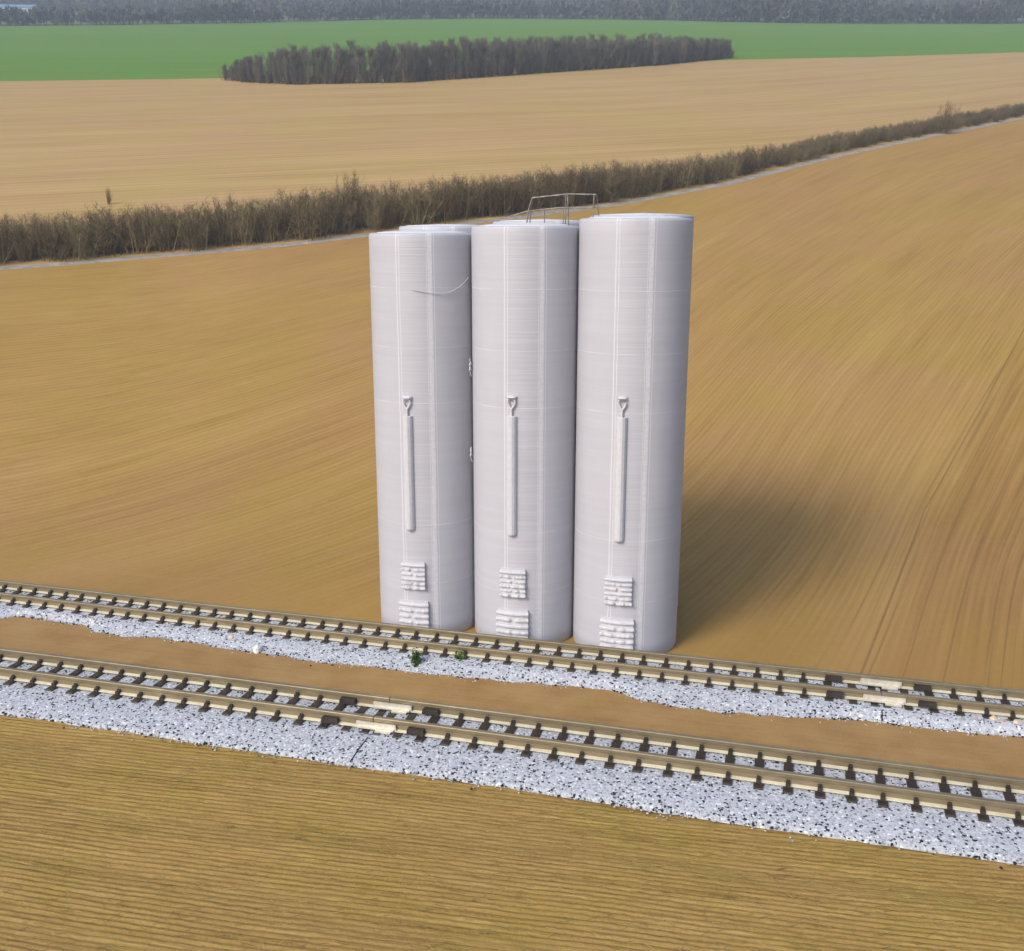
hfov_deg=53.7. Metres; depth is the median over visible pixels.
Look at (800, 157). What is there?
bare shrub
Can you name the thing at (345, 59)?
bare tree
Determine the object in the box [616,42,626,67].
bare tree
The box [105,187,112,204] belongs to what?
bare shrub
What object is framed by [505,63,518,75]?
brush
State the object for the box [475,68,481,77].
brush
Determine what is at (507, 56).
bare tree
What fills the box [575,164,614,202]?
bare shrub
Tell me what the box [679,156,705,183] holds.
bare shrub
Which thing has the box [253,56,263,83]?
bare tree
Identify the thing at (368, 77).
brush
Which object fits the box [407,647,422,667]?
weed tuft
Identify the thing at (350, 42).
bare tree
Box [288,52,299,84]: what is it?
bare tree
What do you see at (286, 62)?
bare tree
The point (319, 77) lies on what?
brush
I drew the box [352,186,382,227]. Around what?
bare shrub
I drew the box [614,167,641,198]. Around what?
bare shrub
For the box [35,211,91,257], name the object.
bare shrub
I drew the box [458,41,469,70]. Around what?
bare tree
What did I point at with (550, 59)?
bare tree
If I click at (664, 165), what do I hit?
bare shrub
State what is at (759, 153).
bare shrub
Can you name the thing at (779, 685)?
railway track
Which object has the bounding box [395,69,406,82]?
brush
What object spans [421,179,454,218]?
bare shrub
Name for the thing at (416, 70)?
bare tree
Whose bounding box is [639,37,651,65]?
bare tree
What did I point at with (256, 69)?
bare tree
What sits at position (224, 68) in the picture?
bare tree
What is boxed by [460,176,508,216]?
bare shrub
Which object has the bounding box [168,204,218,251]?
bare shrub
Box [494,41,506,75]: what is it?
bare tree
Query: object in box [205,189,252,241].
bare shrub
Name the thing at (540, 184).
bare shrub
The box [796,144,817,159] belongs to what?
bare shrub
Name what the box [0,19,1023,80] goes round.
green field
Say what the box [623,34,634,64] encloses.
bare tree
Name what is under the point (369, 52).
bare tree
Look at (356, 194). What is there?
bare shrub
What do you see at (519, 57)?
bare tree
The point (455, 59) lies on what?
bare tree
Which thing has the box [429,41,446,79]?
bare tree
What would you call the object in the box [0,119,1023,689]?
stubble field
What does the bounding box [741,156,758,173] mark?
bare shrub
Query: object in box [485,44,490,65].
bare tree
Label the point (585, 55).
bare tree
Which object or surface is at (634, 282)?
grain silo
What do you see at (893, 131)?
bare shrub
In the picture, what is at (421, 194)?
bare shrub
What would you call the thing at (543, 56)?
bare tree
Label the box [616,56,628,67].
brush
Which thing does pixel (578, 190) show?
bare shrub
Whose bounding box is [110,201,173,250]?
bare shrub
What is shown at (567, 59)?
bare tree
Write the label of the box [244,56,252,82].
bare tree
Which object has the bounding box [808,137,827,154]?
bare shrub
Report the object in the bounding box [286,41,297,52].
bare tree
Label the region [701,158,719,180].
bare shrub
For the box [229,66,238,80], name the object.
brush
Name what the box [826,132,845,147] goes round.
bare shrub
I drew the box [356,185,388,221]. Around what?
bare shrub
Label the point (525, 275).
grain silo
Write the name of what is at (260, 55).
bare tree
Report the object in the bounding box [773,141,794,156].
bare shrub
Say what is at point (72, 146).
stubble field
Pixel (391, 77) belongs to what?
brush
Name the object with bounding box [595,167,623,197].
bare shrub
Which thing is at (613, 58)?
bare tree
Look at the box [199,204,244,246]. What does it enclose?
bare shrub
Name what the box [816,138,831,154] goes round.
bare shrub
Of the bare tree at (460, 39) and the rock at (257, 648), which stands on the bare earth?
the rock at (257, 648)
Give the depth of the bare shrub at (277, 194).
125.82 m
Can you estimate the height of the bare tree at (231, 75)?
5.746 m
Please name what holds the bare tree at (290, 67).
on the stubble field at (72, 146)
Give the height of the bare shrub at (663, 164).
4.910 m
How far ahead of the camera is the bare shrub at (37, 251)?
115.05 m
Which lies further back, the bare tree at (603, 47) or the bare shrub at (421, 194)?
the bare tree at (603, 47)
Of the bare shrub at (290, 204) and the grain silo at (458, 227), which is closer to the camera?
the grain silo at (458, 227)
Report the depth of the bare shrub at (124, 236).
117.58 m
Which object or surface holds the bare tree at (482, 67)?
on the stubble field at (72, 146)
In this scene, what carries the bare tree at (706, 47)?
on the green field at (118, 52)
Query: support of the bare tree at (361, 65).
on the stubble field at (72, 146)
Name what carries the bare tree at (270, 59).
on the stubble field at (72, 146)
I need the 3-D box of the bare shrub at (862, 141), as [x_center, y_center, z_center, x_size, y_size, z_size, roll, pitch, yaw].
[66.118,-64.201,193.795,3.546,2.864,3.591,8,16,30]
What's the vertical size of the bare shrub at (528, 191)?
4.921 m
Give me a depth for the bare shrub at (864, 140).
193.87 m
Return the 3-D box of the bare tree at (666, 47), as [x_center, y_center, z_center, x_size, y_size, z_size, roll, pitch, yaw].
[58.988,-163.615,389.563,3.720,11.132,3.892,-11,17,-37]
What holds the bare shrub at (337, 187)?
on the stubble field at (72, 146)
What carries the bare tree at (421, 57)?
on the stubble field at (72, 146)
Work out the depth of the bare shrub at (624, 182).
148.69 m
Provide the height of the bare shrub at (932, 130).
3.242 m
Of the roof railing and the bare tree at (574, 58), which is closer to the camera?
the roof railing
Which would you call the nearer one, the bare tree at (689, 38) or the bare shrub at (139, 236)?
the bare shrub at (139, 236)
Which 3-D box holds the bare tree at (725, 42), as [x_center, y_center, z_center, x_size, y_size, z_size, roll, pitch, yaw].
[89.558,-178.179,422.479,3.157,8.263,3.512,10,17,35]
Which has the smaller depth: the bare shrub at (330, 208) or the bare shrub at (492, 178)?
the bare shrub at (330, 208)
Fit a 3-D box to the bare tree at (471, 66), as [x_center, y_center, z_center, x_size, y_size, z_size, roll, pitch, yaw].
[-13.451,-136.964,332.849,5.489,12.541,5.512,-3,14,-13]
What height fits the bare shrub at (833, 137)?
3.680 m
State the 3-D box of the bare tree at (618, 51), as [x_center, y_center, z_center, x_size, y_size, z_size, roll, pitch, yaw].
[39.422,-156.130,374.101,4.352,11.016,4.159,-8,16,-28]
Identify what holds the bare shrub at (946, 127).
on the stubble field at (194, 427)
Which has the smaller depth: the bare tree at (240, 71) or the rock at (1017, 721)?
the rock at (1017, 721)
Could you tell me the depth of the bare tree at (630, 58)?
378.49 m
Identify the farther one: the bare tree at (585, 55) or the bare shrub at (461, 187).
the bare tree at (585, 55)
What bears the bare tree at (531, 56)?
on the stubble field at (72, 146)
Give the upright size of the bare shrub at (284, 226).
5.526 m
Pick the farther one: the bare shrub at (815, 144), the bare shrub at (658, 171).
the bare shrub at (815, 144)
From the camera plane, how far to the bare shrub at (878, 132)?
199.90 m
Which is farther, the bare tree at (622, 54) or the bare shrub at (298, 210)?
the bare tree at (622, 54)
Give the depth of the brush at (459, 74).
331.42 m
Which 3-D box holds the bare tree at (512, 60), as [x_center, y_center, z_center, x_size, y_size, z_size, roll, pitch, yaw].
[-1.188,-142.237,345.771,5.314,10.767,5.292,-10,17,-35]
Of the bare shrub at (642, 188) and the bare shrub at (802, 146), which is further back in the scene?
the bare shrub at (802, 146)
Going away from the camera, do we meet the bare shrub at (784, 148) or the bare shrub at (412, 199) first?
the bare shrub at (412, 199)
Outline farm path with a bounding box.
[0,117,1023,269]
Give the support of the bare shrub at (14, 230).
on the stubble field at (72, 146)
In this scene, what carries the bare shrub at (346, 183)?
on the stubble field at (72, 146)
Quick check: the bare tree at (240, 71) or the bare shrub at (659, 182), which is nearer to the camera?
the bare shrub at (659, 182)
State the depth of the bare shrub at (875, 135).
196.12 m
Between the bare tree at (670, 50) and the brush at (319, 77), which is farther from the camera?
the bare tree at (670, 50)
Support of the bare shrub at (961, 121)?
on the stubble field at (72, 146)
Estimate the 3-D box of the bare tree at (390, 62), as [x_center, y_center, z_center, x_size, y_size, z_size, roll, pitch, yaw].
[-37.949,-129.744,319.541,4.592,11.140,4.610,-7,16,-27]
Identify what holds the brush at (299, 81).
on the stubble field at (72, 146)
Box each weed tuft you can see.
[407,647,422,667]
[451,649,466,661]
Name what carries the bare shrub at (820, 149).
on the stubble field at (72, 146)
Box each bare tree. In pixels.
[222,64,227,78]
[228,63,234,80]
[232,58,239,80]
[236,59,244,81]
[242,58,247,81]
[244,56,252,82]
[244,57,256,81]
[253,55,262,82]
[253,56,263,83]
[257,51,265,73]
[263,55,272,83]
[267,49,274,72]
[269,53,279,83]
[271,52,280,81]
[275,49,285,83]
[280,45,291,84]
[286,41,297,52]
[288,50,301,82]
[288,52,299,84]
[295,50,305,84]
[298,44,310,80]
[302,52,314,84]
[308,48,318,80]
[312,46,323,83]
[316,46,333,83]
[320,50,331,83]
[327,48,333,80]
[330,50,341,83]
[332,46,345,83]
[335,46,347,77]
[336,45,349,82]
[339,48,350,82]
[346,39,355,69]
[347,50,355,83]
[349,43,365,83]
[354,47,364,82]
[360,44,368,74]
[364,46,375,82]
[367,50,379,82]
[374,48,386,82]
[380,42,392,81]
[380,49,388,82]
[387,45,400,82]
[387,51,397,80]
[393,43,411,82]
[404,39,411,74]
[406,42,419,81]
[410,47,423,81]
[415,47,426,81]
[418,47,427,81]
[421,43,432,80]
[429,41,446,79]
[437,44,449,79]
[444,44,453,76]
[446,37,454,67]
[446,48,455,79]
[449,41,462,77]
[458,36,466,65]
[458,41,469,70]
[460,42,473,78]
[463,40,477,77]
[469,42,480,77]
[475,38,487,76]
[477,44,489,76]
[480,37,490,66]
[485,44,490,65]
[487,41,498,76]
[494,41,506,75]
[496,40,507,75]
[503,42,512,75]
[505,44,515,71]
[508,39,516,67]
[513,37,523,63]
[513,39,527,74]
[521,42,529,73]
[525,41,538,73]
[526,34,534,54]
[527,45,539,72]
[535,40,544,72]
[539,38,549,72]
[543,39,555,72]
[548,38,559,71]
[555,39,563,71]
[560,40,571,70]
[566,39,573,65]
[570,42,580,70]
[575,40,585,70]
[576,40,588,69]
[584,39,596,69]
[586,42,596,69]
[595,40,604,68]
[596,40,606,68]
[600,36,607,52]
[604,38,613,68]
[609,41,616,67]
[614,39,624,66]
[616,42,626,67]
[617,39,625,67]
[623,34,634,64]
[627,39,636,66]
[632,38,640,65]
[635,35,642,59]
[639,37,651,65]
[640,32,646,53]
[647,39,653,65]
[650,37,660,65]
[655,39,663,64]
[662,36,670,64]
[664,38,673,63]
[669,38,677,63]
[675,40,682,63]
[680,39,689,62]
[685,36,693,60]
[691,39,695,60]
[691,40,697,61]
[695,40,702,60]
[699,40,705,60]
[700,37,705,60]
[705,37,710,59]
[711,41,718,59]
[717,38,719,58]
[719,40,724,58]
[724,39,729,56]
[728,40,731,57]
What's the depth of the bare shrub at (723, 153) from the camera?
166.41 m
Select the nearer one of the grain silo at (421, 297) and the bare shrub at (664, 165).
the grain silo at (421, 297)
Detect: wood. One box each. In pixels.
[0,0,380,25]
[0,0,1023,9]
[373,0,1023,23]
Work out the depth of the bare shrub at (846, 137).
192.18 m
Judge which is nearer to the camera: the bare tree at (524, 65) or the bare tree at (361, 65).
the bare tree at (361, 65)
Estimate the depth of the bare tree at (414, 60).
320.10 m
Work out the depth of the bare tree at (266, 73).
315.35 m
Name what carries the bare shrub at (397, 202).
on the stubble field at (72, 146)
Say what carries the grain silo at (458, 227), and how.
on the stubble field at (194, 427)
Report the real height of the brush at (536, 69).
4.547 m
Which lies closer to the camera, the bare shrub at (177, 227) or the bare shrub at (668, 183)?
the bare shrub at (177, 227)
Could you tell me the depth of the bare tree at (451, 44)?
356.61 m
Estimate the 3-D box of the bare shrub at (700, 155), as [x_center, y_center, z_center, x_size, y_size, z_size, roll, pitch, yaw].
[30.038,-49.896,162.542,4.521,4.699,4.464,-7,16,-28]
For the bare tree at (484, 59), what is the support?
on the stubble field at (72, 146)
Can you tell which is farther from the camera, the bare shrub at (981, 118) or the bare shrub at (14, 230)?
the bare shrub at (981, 118)
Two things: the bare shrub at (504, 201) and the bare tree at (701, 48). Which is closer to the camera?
the bare shrub at (504, 201)
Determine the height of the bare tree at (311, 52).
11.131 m
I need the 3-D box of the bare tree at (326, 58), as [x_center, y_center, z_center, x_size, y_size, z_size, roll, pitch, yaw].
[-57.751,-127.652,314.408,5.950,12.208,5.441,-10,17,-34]
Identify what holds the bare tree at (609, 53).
on the stubble field at (72, 146)
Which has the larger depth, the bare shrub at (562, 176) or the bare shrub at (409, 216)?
the bare shrub at (562, 176)
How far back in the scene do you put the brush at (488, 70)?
340.39 m
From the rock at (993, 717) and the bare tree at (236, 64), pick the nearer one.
the rock at (993, 717)
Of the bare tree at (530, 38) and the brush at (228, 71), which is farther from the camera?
the bare tree at (530, 38)
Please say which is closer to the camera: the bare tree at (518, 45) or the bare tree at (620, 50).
the bare tree at (518, 45)
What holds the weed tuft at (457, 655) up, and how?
on the ballast at (722, 699)
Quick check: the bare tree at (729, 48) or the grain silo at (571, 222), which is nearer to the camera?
the grain silo at (571, 222)
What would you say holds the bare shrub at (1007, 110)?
on the stubble field at (72, 146)
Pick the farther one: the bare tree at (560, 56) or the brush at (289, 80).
the bare tree at (560, 56)
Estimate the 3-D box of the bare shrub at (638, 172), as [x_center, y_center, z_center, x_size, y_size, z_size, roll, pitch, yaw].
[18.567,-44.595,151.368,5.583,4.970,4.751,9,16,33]
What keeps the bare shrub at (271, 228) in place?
on the stubble field at (72, 146)
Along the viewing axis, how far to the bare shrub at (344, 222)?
126.33 m
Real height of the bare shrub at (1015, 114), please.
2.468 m
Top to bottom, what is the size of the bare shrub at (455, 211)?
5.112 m
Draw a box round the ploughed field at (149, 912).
[0,715,1023,950]
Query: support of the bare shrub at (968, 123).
on the stubble field at (72, 146)
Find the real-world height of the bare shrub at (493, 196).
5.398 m
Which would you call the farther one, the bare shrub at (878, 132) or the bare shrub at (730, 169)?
the bare shrub at (878, 132)
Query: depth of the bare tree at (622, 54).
373.23 m
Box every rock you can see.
[253,644,261,653]
[989,715,997,719]
[1013,719,1022,723]
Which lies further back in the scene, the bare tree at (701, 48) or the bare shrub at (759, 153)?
the bare tree at (701, 48)
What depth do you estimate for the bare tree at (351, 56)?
315.85 m
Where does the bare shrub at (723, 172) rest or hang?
on the stubble field at (72, 146)
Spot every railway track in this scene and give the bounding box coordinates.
[0,580,1023,721]
[0,647,1023,827]
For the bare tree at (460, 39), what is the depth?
356.43 m
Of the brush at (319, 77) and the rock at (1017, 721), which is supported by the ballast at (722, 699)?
the rock at (1017, 721)
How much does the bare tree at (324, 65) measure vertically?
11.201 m
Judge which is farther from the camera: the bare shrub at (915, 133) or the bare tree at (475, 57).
the bare tree at (475, 57)
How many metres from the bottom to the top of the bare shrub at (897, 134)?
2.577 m
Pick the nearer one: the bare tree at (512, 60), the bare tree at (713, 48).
the bare tree at (512, 60)
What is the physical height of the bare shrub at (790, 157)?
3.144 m
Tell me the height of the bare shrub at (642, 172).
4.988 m
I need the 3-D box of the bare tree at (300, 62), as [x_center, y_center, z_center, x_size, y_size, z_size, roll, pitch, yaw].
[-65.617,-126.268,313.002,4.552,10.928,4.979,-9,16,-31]
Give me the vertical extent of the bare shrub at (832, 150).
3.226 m
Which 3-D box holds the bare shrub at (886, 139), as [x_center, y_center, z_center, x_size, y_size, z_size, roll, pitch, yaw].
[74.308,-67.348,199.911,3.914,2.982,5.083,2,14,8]
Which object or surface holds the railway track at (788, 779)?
on the ballast at (900, 825)
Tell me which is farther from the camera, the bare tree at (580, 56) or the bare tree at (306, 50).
the bare tree at (580, 56)
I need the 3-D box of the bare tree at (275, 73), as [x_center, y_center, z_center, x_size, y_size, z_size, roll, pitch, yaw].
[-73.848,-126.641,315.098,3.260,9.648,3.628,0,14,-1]
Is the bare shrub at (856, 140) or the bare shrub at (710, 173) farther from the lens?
the bare shrub at (856, 140)
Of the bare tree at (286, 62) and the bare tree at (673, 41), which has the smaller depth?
the bare tree at (286, 62)
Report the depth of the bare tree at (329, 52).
321.73 m
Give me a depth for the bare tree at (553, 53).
356.13 m
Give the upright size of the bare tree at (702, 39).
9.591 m
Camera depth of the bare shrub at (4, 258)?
113.11 m
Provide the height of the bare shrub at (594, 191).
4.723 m
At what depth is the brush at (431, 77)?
326.24 m
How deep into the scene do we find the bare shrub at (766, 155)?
172.91 m
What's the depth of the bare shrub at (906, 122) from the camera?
209.01 m
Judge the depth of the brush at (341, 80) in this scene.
316.26 m
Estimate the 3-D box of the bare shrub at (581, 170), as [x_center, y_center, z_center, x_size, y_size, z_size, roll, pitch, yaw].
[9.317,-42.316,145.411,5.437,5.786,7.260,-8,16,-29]
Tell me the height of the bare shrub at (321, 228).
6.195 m
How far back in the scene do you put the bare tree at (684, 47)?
396.61 m
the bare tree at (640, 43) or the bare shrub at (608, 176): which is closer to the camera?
the bare shrub at (608, 176)
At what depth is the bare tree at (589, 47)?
364.72 m
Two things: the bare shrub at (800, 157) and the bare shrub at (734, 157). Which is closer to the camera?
the bare shrub at (734, 157)
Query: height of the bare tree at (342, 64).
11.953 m
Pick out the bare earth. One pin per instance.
(1001, 755)
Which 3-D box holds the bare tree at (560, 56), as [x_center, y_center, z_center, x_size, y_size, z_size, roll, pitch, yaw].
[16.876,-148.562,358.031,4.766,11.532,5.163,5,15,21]
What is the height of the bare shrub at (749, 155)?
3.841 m
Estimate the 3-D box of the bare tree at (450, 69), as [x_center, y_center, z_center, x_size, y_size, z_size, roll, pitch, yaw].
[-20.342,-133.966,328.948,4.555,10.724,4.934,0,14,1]
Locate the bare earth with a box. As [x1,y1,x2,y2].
[0,617,1023,777]
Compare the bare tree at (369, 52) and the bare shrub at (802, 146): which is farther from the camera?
the bare tree at (369, 52)
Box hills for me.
[0,7,1023,25]
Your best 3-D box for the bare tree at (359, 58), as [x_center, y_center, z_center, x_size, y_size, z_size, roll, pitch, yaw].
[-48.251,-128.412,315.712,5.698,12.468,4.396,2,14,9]
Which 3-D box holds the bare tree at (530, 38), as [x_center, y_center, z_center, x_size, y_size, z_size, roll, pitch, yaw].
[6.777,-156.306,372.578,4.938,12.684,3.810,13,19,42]
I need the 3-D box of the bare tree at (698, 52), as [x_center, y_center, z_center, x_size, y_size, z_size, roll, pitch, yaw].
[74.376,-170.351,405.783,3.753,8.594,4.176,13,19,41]
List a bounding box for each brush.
[216,66,230,80]
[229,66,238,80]
[264,72,273,82]
[283,72,292,83]
[294,72,307,84]
[314,71,327,83]
[320,72,329,83]
[326,69,337,83]
[334,69,346,83]
[342,71,354,82]
[347,72,356,82]
[365,71,375,82]
[383,71,394,82]
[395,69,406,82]
[405,72,413,82]
[427,67,437,80]
[452,68,462,78]
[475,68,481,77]
[486,63,493,76]
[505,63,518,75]
[520,66,529,73]
[534,62,541,72]
[545,60,556,71]
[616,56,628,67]
[708,48,715,59]
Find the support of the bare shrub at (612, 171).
on the stubble field at (72, 146)
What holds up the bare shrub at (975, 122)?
on the stubble field at (72, 146)
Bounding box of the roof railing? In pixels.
[505,193,598,224]
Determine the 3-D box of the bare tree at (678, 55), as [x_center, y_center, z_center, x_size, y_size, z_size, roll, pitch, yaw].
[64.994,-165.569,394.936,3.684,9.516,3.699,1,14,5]
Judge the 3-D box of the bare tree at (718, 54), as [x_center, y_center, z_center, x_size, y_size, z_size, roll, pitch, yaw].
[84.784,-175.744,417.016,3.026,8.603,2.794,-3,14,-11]
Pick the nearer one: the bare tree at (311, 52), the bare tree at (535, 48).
the bare tree at (311, 52)
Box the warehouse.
[0,4,39,13]
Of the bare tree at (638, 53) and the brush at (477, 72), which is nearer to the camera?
the brush at (477, 72)
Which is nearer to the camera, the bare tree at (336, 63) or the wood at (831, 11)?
the bare tree at (336, 63)
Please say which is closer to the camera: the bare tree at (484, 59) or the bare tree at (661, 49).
the bare tree at (484, 59)
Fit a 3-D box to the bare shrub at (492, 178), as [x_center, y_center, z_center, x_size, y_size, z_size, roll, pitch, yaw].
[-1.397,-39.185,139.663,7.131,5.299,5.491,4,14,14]
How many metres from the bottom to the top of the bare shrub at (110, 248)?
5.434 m
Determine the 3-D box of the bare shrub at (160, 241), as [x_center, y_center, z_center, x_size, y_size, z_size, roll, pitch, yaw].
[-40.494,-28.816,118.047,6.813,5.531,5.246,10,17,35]
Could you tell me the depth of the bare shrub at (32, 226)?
116.09 m
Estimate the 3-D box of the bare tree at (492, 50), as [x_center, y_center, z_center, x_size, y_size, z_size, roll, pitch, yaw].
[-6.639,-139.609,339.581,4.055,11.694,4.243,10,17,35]
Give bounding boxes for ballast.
[0,590,1023,739]
[0,660,1023,868]
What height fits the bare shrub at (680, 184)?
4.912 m
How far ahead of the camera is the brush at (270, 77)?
318.05 m
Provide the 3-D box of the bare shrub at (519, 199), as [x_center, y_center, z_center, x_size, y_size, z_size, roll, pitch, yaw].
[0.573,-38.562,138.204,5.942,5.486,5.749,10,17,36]
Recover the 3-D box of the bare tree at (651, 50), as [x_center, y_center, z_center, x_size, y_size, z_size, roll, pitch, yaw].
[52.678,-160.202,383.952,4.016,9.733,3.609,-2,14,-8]
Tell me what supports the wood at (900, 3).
on the hills
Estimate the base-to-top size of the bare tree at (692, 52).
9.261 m
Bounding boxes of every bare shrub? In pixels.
[0,211,29,260]
[0,214,34,253]
[0,224,20,265]
[1,216,51,262]
[2,217,48,258]
[16,211,74,252]
[30,215,79,261]
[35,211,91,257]
[48,210,92,252]
[64,218,102,260]
[69,211,113,254]
[72,214,123,249]
[78,210,137,257]
[84,201,143,249]
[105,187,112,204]
[105,209,143,252]
[106,204,158,254]
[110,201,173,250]
[133,202,170,243]
[135,206,184,252]
[148,206,182,248]
[166,201,213,247]
[167,205,192,244]
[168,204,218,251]
[180,200,224,243]
[196,204,239,244]
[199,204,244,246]
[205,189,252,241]
[213,196,259,245]
[234,202,275,241]
[235,200,273,238]
[241,198,299,242]
[253,186,303,234]
[261,198,291,239]
[267,195,325,240]
[279,187,329,232]
[283,190,319,236]
[295,188,342,237]
[301,188,352,233]
[309,188,352,227]
[316,187,359,234]
[317,182,359,229]
[335,170,369,228]
[335,182,370,224]
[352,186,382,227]
[354,194,386,231]
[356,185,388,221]
[370,177,416,223]
[371,190,410,228]
[372,186,408,225]
[393,188,431,223]
[399,185,443,224]
[400,179,439,218]
[412,181,461,223]
[421,174,458,219]
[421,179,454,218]
[439,172,481,215]
[441,183,477,220]
[447,176,476,213]
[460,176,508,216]
[461,177,491,217]
[467,177,497,212]
[475,178,517,214]
[480,173,525,208]
[481,177,520,216]
[495,172,536,209]
[499,175,542,213]
[506,171,535,208]
[516,169,560,207]
[517,176,547,209]
[522,164,569,205]
[531,171,576,208]
[533,167,584,205]
[538,164,581,191]
[557,172,591,206]
[560,163,595,188]
[564,173,592,203]
[570,172,609,204]
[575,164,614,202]
[584,159,612,195]
[585,163,626,202]
[587,160,625,193]
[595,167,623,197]
[601,159,643,186]
[613,168,642,195]
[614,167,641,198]
[616,162,651,193]
[620,160,654,196]
[630,158,660,189]
[639,164,669,193]
[644,160,671,190]
[651,157,682,181]
[654,158,680,188]
[659,164,682,190]
[664,157,699,188]
[671,163,692,186]
[677,155,704,179]
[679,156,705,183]
[685,152,709,176]
[688,159,707,185]
[699,158,721,183]
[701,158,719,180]
[711,157,731,180]
[714,150,732,166]
[714,155,743,178]
[722,147,744,171]
[731,153,750,175]
[733,151,753,174]
[741,150,757,171]
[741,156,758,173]
[742,145,758,156]
[745,147,766,166]
[750,148,770,171]
[755,145,775,164]
[756,150,775,167]
[760,144,770,166]
[768,145,788,163]
[772,149,789,166]
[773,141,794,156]
[779,148,798,163]
[782,142,799,159]
[789,146,809,161]
[795,140,810,152]
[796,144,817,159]
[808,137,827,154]
[808,139,824,158]
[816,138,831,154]
[819,134,839,149]
[821,139,837,153]
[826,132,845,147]
[831,137,848,151]
[837,132,852,147]
[837,135,854,150]
[841,129,855,140]
[844,135,858,148]
[851,132,865,147]
[854,129,873,144]
[854,134,873,146]
[863,129,882,144]
[870,126,884,140]
[881,127,894,141]
[883,125,899,136]
[889,129,907,140]
[892,123,913,138]
[899,121,913,134]
[906,124,924,137]
[919,120,933,134]
[927,120,944,133]
[937,101,960,133]
[950,115,965,128]
[954,116,965,126]
[963,116,975,126]
[970,114,982,125]
[977,112,987,123]
[981,111,992,122]
[991,112,1001,121]
[994,110,1007,119]
[1000,106,1015,117]
[1010,107,1023,116]
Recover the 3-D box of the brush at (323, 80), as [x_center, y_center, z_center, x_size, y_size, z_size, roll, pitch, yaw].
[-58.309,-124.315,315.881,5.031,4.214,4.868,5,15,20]
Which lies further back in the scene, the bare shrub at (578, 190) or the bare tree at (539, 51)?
the bare tree at (539, 51)
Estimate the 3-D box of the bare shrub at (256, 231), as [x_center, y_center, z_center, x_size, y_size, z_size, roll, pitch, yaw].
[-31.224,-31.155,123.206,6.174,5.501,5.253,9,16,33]
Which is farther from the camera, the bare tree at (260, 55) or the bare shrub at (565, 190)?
the bare tree at (260, 55)
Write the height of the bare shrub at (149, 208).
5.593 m
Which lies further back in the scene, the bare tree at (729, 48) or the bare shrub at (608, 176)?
the bare tree at (729, 48)
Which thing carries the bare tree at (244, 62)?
on the stubble field at (72, 146)
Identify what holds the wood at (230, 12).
on the hills
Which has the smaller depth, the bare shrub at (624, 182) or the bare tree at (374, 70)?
the bare shrub at (624, 182)
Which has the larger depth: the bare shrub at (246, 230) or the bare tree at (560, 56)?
the bare tree at (560, 56)
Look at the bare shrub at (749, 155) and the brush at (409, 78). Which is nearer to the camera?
the bare shrub at (749, 155)
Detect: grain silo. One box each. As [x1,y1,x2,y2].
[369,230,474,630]
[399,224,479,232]
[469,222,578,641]
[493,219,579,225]
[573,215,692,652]
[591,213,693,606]
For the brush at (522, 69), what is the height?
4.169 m
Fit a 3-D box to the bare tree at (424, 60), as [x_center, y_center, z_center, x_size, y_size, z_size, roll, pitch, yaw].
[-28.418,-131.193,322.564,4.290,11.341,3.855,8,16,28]
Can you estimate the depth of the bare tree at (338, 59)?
314.25 m
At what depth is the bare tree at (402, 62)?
317.41 m
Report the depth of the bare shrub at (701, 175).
157.16 m
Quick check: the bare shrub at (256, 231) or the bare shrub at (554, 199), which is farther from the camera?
the bare shrub at (554, 199)
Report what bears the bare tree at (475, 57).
on the stubble field at (72, 146)
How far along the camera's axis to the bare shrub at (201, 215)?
121.78 m
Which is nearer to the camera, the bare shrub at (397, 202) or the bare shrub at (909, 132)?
the bare shrub at (397, 202)
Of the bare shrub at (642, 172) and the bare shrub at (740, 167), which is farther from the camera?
the bare shrub at (740, 167)
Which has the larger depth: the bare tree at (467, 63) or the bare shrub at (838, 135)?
the bare tree at (467, 63)
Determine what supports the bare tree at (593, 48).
on the stubble field at (72, 146)
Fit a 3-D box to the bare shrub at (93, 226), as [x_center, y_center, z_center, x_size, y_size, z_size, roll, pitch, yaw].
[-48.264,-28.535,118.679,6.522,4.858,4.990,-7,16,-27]
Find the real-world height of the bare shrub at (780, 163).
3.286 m
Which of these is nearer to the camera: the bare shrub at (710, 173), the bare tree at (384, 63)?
the bare shrub at (710, 173)
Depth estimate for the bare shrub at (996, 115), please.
228.91 m
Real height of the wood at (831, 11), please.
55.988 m
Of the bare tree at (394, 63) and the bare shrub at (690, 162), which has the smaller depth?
the bare shrub at (690, 162)
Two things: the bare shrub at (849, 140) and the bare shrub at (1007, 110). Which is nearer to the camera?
the bare shrub at (849, 140)
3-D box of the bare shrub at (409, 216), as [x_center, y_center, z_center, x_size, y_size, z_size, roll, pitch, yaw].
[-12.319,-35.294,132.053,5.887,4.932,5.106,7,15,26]
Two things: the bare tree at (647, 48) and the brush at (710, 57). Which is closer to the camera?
the bare tree at (647, 48)
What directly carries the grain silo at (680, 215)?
on the stubble field at (194, 427)
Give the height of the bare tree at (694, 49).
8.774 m
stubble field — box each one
[0,52,1023,266]
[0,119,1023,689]
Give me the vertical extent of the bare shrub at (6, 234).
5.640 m

